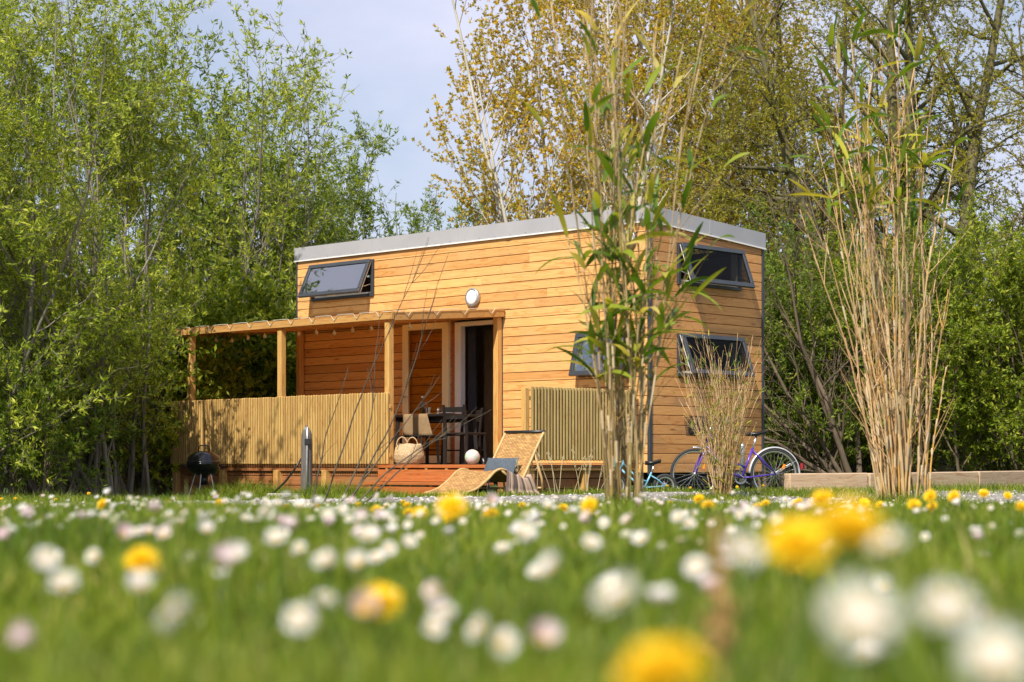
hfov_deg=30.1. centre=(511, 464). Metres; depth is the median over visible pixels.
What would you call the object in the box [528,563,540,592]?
daisy
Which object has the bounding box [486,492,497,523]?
daisy
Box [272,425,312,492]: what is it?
service bollard
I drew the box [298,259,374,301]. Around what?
window
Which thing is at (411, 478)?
wooden steps
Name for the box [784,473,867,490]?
timber sleeper
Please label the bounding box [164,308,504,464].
canopy
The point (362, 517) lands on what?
daisy
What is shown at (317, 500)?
daisy
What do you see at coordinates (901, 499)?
grass tuft
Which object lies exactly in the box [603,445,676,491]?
bicycle
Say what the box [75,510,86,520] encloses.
daisy
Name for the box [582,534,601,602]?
daisy
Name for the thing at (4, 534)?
daisy
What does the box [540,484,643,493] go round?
grass tuft
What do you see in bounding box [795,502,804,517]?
daisy
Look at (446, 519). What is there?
dandelion
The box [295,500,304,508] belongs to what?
daisy
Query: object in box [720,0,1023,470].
willow
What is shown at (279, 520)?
daisy
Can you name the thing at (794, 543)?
dandelion
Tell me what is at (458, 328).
door
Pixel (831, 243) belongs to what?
bush
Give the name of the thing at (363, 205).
willow
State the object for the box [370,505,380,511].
dandelion
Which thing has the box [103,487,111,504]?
daisy
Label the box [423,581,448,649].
daisy
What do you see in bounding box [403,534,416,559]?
daisy
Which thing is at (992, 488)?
grass tuft
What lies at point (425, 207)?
willow
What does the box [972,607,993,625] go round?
daisy
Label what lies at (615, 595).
daisy
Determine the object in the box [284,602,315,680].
daisy
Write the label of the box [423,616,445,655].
daisy
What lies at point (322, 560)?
daisy
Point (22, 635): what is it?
daisy
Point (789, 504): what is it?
daisy
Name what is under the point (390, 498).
daisy
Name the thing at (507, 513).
tiny daisies
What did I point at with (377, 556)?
daisy
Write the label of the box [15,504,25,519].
daisy
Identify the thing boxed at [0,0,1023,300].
sky
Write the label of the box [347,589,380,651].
daisy
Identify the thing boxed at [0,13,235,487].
willow
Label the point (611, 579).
daisy
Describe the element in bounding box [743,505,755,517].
daisy
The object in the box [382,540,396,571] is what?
daisy
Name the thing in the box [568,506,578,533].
daisy
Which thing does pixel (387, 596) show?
dandelion
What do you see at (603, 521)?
daisy
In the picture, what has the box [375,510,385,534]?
daisy
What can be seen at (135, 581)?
daisy
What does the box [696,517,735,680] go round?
dock stalk
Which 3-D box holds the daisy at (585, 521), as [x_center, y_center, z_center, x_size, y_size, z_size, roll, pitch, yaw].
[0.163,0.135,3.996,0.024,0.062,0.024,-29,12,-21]
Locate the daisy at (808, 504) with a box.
[803,501,813,521]
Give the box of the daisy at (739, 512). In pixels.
[734,509,743,534]
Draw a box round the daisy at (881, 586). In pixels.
[872,574,891,597]
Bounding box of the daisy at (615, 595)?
[593,574,635,659]
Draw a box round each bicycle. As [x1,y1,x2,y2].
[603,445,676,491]
[670,416,802,490]
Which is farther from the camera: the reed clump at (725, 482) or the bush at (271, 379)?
the bush at (271, 379)
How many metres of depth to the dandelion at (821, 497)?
3.13 m
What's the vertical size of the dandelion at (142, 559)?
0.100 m
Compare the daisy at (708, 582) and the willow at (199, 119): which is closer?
the daisy at (708, 582)
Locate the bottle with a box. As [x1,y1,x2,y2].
[420,396,424,413]
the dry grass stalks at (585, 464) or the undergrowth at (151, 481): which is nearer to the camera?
the dry grass stalks at (585, 464)
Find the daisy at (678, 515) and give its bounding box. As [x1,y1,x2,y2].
[670,510,684,548]
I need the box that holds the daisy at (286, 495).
[281,492,290,510]
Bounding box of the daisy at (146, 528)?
[142,525,155,540]
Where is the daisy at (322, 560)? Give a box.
[312,549,338,641]
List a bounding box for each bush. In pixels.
[0,351,138,499]
[2,271,166,495]
[9,267,276,493]
[33,257,295,492]
[36,367,151,495]
[109,270,295,491]
[146,253,295,484]
[237,269,339,485]
[681,244,946,488]
[734,194,1019,476]
[756,225,854,484]
[775,201,1023,471]
[788,216,1017,472]
[888,189,1023,471]
[923,221,1023,470]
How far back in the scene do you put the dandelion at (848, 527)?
0.96 m
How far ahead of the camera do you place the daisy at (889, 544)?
1.09 m
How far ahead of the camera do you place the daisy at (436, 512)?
3.65 m
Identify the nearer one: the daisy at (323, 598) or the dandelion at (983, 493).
the daisy at (323, 598)
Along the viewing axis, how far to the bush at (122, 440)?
26.29 m
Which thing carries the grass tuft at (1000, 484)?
on the ground at (191, 494)
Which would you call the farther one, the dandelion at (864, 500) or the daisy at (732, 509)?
the dandelion at (864, 500)
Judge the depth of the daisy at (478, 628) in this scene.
1.50 m
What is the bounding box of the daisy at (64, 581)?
[49,571,77,676]
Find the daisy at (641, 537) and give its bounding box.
[632,531,648,578]
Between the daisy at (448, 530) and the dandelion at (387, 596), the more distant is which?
the daisy at (448, 530)
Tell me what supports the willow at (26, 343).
on the ground at (191, 494)
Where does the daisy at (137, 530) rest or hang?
on the ground at (191, 494)
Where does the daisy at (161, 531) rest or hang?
on the ground at (191, 494)
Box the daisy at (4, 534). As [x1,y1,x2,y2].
[0,527,12,559]
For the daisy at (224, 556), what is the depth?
1.88 m
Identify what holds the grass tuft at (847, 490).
on the gravel path
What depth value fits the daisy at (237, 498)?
4.75 m
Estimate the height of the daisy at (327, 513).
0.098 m
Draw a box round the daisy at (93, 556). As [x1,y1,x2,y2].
[85,548,99,577]
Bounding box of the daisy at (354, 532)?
[351,527,362,547]
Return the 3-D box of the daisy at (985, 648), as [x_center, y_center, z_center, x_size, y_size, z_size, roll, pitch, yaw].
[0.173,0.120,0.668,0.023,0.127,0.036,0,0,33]
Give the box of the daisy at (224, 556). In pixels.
[211,543,237,640]
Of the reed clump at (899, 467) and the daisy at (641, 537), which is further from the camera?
the reed clump at (899, 467)
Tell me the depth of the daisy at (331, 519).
3.58 m
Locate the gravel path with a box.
[32,490,1023,504]
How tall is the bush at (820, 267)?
4.993 m
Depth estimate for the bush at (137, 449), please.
27.60 m
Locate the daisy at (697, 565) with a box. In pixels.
[683,555,707,635]
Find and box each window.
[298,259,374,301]
[568,332,632,376]
[676,242,754,290]
[676,333,754,378]
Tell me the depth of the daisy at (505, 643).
1.50 m
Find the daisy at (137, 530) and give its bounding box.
[131,526,143,542]
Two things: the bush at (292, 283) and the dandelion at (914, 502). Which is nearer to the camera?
the dandelion at (914, 502)
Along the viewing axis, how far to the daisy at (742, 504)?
4.50 m
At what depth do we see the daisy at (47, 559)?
1.70 m
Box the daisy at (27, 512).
[20,505,36,548]
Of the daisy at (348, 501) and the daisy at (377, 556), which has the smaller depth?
the daisy at (377, 556)
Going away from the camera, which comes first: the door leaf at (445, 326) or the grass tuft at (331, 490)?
the grass tuft at (331, 490)
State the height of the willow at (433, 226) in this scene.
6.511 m
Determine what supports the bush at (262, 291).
on the ground at (191, 494)
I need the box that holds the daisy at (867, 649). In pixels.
[854,643,880,675]
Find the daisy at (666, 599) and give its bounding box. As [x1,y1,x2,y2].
[649,592,672,624]
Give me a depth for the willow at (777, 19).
41.94 m
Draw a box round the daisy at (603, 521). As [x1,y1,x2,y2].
[598,517,609,537]
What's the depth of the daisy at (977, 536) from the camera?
3.25 m
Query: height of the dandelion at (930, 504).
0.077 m
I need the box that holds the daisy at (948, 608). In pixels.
[917,583,975,681]
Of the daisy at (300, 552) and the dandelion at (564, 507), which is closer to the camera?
the daisy at (300, 552)
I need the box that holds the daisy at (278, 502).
[272,500,282,513]
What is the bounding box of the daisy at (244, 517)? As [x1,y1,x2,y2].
[241,513,251,520]
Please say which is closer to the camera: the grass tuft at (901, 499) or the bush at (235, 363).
the grass tuft at (901, 499)
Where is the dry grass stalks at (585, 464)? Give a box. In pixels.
[516,447,614,492]
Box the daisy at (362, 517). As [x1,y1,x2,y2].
[352,514,367,551]
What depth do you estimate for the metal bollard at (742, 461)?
25.27 m
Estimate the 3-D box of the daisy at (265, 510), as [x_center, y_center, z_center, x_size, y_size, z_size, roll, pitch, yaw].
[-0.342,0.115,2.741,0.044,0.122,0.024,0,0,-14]
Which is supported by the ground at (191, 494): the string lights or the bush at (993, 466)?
the bush at (993, 466)
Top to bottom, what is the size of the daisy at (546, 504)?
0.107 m
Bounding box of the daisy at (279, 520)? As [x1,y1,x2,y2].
[276,514,287,529]
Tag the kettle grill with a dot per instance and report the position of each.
(202, 463)
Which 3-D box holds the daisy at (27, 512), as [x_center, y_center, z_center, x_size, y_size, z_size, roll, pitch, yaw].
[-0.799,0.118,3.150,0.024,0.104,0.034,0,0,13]
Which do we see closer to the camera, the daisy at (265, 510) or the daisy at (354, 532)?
the daisy at (265, 510)
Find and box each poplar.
[411,0,762,228]
[526,0,840,252]
[609,0,835,260]
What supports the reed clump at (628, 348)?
on the ground at (191, 494)
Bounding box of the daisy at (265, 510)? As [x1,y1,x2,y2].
[259,502,282,563]
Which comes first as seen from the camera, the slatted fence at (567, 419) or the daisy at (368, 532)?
the daisy at (368, 532)
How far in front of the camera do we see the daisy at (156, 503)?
3.25 m
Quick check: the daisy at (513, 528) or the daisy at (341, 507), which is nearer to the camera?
the daisy at (513, 528)
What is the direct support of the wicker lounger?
on the ground at (191, 494)
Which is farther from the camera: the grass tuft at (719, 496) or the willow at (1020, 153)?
the willow at (1020, 153)
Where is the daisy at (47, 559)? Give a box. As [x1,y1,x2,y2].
[32,547,59,636]
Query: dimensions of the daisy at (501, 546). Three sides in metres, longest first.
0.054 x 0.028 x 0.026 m
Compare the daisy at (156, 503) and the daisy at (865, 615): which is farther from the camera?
the daisy at (156, 503)
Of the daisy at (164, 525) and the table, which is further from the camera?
the table
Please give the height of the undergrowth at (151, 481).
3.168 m
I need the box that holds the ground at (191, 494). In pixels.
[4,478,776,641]
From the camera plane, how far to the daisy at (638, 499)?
5.95 m
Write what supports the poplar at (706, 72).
on the ground at (191, 494)
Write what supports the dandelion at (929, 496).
on the ground at (191, 494)
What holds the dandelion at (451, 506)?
on the ground at (191, 494)
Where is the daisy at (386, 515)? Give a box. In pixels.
[379,511,393,541]
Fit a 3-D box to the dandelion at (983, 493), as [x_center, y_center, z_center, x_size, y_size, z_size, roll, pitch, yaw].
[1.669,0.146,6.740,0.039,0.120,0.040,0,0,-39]
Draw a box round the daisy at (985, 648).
[962,625,1023,681]
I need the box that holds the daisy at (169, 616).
[157,594,196,681]
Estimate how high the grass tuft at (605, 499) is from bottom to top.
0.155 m
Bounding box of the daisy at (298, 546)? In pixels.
[292,540,306,554]
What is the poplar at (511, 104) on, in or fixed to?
on the ground at (191, 494)
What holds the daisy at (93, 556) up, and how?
on the ground at (191, 494)
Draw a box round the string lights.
[214,320,421,342]
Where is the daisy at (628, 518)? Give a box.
[620,513,634,549]
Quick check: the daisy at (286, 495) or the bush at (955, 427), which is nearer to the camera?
the daisy at (286, 495)
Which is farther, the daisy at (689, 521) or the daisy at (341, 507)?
the daisy at (341, 507)
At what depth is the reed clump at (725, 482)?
21.35 m
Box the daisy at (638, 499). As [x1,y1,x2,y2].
[635,497,641,516]
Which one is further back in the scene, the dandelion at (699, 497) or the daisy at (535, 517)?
the dandelion at (699, 497)
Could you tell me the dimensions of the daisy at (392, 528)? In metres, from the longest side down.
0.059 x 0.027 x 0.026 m
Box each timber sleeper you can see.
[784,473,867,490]
[867,471,977,490]
[977,471,1023,488]
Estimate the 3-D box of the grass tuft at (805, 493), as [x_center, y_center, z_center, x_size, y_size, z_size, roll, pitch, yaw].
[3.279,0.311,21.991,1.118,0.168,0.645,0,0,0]
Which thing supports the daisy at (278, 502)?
on the ground at (191, 494)
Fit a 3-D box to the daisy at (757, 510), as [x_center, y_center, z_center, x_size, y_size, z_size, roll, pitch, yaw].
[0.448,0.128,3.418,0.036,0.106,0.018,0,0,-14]
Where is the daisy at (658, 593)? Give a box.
[647,585,674,638]
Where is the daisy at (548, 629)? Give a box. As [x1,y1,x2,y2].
[528,618,561,669]
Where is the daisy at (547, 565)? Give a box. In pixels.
[533,550,571,662]
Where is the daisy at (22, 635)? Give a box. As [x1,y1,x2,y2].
[8,620,46,681]
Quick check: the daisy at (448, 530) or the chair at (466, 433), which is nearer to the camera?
the daisy at (448, 530)
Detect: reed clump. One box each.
[524,0,766,504]
[672,329,771,496]
[778,0,975,500]
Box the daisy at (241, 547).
[227,539,247,629]
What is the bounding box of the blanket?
[492,469,539,494]
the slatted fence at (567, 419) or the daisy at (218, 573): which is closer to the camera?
the daisy at (218, 573)
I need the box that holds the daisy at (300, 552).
[291,547,306,562]
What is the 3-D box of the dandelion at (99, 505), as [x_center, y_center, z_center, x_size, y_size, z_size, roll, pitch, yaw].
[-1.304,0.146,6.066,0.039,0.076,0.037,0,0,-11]
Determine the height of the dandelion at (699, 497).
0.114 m
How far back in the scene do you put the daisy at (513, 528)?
3.19 m
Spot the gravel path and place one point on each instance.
(473, 499)
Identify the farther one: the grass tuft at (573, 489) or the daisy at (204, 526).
the grass tuft at (573, 489)
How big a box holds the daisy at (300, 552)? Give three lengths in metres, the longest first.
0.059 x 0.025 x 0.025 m
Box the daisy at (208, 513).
[198,511,209,521]
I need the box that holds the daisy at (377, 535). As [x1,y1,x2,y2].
[371,525,379,550]
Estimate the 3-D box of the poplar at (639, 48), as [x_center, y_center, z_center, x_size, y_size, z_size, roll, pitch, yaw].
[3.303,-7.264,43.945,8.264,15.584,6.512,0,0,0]
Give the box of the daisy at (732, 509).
[729,506,736,537]
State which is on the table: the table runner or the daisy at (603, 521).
the table runner
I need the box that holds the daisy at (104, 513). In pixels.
[101,511,109,517]
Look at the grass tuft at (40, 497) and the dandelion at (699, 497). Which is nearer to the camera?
the dandelion at (699, 497)
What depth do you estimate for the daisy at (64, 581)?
1.54 m
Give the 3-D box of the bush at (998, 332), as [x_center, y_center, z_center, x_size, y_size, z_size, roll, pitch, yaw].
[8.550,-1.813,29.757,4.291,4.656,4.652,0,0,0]
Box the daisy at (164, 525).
[163,521,174,529]
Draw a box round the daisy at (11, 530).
[6,526,16,550]
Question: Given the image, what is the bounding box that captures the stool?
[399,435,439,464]
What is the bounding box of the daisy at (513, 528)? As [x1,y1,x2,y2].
[509,520,524,548]
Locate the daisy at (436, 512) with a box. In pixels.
[434,506,441,545]
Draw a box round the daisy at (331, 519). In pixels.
[323,515,334,532]
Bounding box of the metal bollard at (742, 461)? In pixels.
[740,443,744,490]
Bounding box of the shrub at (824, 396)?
[685,110,1023,482]
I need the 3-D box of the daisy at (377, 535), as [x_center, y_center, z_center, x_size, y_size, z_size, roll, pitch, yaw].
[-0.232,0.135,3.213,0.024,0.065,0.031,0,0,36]
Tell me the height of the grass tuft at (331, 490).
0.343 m
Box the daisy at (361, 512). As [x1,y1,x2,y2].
[356,509,370,542]
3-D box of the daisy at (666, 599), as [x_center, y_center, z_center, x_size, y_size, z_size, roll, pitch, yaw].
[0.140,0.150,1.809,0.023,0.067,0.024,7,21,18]
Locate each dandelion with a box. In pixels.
[96,499,106,510]
[122,545,160,620]
[355,583,402,661]
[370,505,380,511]
[403,508,412,514]
[411,506,428,518]
[435,493,468,597]
[441,516,456,523]
[484,508,498,521]
[559,504,567,511]
[581,497,597,531]
[608,637,709,681]
[693,494,703,517]
[700,500,715,517]
[761,500,769,508]
[762,516,832,681]
[804,498,886,681]
[809,490,832,540]
[859,498,869,505]
[907,499,920,510]
[923,489,935,508]
[926,501,936,511]
[947,490,959,508]
[978,489,988,504]
[1003,492,1011,506]
[1014,501,1023,511]
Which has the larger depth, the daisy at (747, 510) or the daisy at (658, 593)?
the daisy at (747, 510)
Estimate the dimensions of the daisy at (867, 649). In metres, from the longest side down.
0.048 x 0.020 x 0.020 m
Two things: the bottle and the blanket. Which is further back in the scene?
the bottle
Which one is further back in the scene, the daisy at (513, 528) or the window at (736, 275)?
the window at (736, 275)
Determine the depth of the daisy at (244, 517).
3.71 m
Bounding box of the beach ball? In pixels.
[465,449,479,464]
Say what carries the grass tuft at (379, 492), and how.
on the ground at (191, 494)
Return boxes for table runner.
[403,414,432,434]
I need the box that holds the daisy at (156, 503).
[146,499,161,526]
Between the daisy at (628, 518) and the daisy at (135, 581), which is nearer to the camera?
the daisy at (135, 581)
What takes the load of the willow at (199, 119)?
on the ground at (191, 494)
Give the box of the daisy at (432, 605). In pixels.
[426,593,448,625]
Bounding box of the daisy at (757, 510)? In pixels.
[753,507,764,539]
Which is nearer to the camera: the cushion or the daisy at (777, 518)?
the daisy at (777, 518)
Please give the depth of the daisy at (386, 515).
3.08 m
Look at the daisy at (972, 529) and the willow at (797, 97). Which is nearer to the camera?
the daisy at (972, 529)
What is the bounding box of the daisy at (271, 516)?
[267,510,277,530]
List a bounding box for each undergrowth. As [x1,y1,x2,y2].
[16,459,391,487]
[755,366,1023,487]
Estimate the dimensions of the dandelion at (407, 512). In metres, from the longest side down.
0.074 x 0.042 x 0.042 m
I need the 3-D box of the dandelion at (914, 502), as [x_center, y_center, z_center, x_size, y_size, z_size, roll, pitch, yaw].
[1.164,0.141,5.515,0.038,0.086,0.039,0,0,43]
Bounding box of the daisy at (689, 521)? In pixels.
[683,515,694,545]
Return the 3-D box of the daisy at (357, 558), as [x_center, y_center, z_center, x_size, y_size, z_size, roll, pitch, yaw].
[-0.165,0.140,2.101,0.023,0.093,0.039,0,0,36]
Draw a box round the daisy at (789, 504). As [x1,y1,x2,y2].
[787,500,794,517]
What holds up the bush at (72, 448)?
on the ground at (191, 494)
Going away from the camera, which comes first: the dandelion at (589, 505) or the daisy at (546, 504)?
the daisy at (546, 504)
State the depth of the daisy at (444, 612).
1.59 m
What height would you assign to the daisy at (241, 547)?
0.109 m
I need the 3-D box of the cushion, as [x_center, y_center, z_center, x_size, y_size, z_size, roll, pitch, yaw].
[-0.141,0.032,22.282,0.520,0.260,0.124,0,-28,44]
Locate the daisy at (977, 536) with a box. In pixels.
[973,530,983,559]
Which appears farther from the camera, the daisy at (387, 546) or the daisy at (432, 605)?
the daisy at (387, 546)
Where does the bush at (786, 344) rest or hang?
on the ground at (191, 494)
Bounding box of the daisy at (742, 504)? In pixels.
[739,501,747,516]
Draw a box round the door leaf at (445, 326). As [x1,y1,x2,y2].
[402,322,449,462]
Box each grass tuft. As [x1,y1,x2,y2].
[0,489,137,500]
[192,474,300,497]
[288,476,377,497]
[331,485,408,496]
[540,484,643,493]
[559,490,682,506]
[667,490,775,501]
[736,483,941,498]
[749,486,840,497]
[827,488,988,505]
[860,477,1023,494]
[939,483,1022,490]
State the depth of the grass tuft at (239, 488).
25.05 m
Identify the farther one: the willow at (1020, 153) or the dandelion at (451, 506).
the willow at (1020, 153)
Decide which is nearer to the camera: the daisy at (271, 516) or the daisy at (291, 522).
the daisy at (291, 522)
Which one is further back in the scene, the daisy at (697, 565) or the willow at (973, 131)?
the willow at (973, 131)
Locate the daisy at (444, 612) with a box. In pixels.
[431,603,456,655]
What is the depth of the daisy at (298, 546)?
2.74 m
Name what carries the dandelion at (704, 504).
on the ground at (191, 494)
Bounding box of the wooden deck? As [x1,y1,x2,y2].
[172,465,633,494]
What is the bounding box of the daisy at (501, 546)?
[494,542,510,561]
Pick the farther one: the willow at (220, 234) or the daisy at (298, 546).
the willow at (220, 234)
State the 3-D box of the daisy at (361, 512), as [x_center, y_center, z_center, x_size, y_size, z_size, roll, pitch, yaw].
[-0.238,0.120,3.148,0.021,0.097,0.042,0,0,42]
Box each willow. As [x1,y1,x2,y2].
[0,0,229,496]
[0,0,252,497]
[0,0,269,497]
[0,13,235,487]
[9,19,328,488]
[17,0,363,484]
[55,149,377,484]
[172,0,383,485]
[233,88,408,485]
[312,126,496,485]
[333,207,521,234]
[606,0,1023,471]
[643,0,936,333]
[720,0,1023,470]
[934,0,1023,240]
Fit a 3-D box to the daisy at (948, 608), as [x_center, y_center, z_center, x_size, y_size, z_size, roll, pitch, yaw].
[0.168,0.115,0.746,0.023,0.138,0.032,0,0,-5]
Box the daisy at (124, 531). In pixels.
[116,522,133,577]
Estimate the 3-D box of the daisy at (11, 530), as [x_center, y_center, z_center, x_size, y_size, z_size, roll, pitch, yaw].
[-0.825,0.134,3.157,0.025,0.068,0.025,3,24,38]
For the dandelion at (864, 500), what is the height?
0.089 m
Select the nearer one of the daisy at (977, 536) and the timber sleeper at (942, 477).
the daisy at (977, 536)
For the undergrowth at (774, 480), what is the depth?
37.51 m
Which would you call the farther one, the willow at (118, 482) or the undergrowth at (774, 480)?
the undergrowth at (774, 480)
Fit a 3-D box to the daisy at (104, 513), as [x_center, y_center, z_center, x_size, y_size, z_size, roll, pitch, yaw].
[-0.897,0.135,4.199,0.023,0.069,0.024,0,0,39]
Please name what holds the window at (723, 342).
in the tiny house
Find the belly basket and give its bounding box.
[394,437,424,464]
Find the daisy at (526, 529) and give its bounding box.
[515,521,536,607]
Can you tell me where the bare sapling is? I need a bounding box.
[312,239,489,502]
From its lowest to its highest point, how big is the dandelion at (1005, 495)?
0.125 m
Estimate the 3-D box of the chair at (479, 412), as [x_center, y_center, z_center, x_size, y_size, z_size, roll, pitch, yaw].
[-0.705,-0.401,26.867,0.418,0.803,0.473,0,0,44]
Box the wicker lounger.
[425,430,545,494]
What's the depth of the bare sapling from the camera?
15.19 m
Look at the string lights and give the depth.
27.26 m
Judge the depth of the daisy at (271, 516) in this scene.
3.42 m
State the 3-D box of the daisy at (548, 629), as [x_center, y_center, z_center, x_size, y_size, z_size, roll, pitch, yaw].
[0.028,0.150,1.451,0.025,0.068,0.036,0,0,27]
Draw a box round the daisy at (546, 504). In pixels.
[542,499,553,537]
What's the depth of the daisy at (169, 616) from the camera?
1.12 m
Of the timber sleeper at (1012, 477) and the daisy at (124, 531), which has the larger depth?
the timber sleeper at (1012, 477)
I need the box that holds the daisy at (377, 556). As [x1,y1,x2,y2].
[366,550,386,585]
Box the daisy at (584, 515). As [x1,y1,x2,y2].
[580,511,591,536]
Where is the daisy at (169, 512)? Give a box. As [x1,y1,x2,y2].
[163,510,173,517]
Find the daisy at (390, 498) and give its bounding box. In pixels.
[387,496,393,516]
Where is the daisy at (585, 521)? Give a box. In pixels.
[581,515,589,526]
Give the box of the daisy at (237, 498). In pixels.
[233,496,242,511]
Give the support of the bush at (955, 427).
on the ground at (191, 494)
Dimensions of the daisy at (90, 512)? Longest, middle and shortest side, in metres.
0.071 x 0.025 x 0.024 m
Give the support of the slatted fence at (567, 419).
on the wooden deck
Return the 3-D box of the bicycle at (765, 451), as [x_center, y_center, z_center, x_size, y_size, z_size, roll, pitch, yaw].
[2.937,-0.083,24.855,1.834,1.079,0.616,0,0,-13]
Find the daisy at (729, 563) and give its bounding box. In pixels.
[722,558,735,594]
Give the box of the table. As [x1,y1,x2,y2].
[393,414,482,464]
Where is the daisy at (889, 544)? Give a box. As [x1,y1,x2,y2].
[869,529,908,681]
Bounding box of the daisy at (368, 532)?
[357,526,378,626]
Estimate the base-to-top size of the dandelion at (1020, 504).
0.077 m
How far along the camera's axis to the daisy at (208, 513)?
3.71 m
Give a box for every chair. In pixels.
[440,408,483,464]
[442,404,486,464]
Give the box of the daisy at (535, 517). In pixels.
[527,511,540,543]
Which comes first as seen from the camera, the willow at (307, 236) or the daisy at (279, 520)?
the daisy at (279, 520)
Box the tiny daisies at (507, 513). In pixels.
[0,499,1022,553]
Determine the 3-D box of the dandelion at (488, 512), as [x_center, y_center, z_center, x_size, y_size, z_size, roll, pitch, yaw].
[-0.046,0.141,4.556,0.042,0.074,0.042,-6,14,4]
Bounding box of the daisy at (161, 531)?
[156,526,170,548]
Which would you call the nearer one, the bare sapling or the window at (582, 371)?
the bare sapling
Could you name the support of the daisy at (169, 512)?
on the ground at (191, 494)
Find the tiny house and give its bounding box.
[294,205,766,493]
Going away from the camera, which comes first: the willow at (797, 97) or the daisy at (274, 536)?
the daisy at (274, 536)
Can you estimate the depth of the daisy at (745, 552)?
1.07 m
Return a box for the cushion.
[484,458,518,472]
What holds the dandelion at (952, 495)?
on the ground at (191, 494)
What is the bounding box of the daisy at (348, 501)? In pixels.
[344,498,353,513]
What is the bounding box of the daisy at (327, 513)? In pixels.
[321,508,334,543]
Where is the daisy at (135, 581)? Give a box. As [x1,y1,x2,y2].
[126,569,153,659]
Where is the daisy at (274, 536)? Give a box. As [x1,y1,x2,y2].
[265,528,285,616]
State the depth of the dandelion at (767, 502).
7.58 m
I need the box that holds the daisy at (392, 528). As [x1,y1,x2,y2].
[384,523,396,539]
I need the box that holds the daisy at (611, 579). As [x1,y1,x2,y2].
[599,572,616,587]
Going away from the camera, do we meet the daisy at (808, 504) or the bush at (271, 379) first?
the daisy at (808, 504)
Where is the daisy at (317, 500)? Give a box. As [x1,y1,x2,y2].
[313,496,323,521]
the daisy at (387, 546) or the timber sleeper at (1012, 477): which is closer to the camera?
the daisy at (387, 546)
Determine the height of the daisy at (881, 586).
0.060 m
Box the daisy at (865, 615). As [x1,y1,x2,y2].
[825,580,898,681]
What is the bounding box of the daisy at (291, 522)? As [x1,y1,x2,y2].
[283,516,297,544]
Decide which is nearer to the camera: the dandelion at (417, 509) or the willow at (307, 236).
the dandelion at (417, 509)
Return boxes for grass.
[0,483,1015,503]
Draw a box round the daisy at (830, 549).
[823,540,835,570]
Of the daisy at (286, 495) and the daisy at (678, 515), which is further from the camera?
the daisy at (286, 495)
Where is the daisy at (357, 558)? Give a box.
[346,549,367,590]
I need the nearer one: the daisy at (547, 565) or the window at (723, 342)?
the daisy at (547, 565)
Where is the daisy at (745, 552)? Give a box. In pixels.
[725,534,762,681]
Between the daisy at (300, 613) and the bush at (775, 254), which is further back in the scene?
the bush at (775, 254)
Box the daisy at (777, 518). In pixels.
[769,512,781,523]
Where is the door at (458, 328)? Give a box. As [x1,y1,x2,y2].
[452,319,503,464]
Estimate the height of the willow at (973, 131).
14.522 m
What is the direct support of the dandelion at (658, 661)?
on the ground at (191, 494)
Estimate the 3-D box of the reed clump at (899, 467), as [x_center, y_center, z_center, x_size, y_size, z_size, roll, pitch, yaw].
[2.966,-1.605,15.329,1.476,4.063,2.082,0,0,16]
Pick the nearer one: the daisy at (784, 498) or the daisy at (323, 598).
the daisy at (323, 598)
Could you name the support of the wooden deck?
on the ground at (191, 494)
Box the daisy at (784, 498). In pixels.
[782,496,788,514]
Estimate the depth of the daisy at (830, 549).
2.82 m
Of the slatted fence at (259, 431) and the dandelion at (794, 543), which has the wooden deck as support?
the slatted fence at (259, 431)
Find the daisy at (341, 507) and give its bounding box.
[337,504,348,539]
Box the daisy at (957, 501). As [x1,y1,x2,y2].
[952,498,960,510]
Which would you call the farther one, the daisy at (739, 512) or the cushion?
the cushion
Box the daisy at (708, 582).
[697,573,717,618]
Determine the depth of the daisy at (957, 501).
5.53 m
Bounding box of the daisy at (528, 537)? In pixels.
[519,530,537,589]
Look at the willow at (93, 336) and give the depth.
25.45 m
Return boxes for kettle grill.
[181,445,226,493]
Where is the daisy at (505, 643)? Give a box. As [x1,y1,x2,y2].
[488,627,518,664]
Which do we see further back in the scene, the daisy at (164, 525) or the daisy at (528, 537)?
the daisy at (164, 525)
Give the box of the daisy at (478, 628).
[467,614,494,669]
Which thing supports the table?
on the wooden deck
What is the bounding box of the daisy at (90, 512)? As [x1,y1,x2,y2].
[88,510,96,520]
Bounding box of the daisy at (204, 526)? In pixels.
[198,521,213,566]
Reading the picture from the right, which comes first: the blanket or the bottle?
the blanket
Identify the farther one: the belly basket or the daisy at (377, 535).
the belly basket
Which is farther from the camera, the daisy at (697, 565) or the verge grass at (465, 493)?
the verge grass at (465, 493)
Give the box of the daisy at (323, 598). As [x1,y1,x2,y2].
[314,590,336,657]
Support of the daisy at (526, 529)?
on the ground at (191, 494)
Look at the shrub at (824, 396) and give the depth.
30.24 m
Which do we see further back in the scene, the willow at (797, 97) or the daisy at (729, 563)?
the willow at (797, 97)
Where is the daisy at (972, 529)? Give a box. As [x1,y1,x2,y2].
[969,526,981,531]
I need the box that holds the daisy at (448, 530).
[442,527,456,546]
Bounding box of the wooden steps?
[364,465,493,494]
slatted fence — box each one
[171,392,390,464]
[521,386,636,473]
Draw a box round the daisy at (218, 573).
[213,568,228,610]
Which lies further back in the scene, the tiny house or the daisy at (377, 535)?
the tiny house
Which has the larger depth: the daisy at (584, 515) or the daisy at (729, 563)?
the daisy at (584, 515)

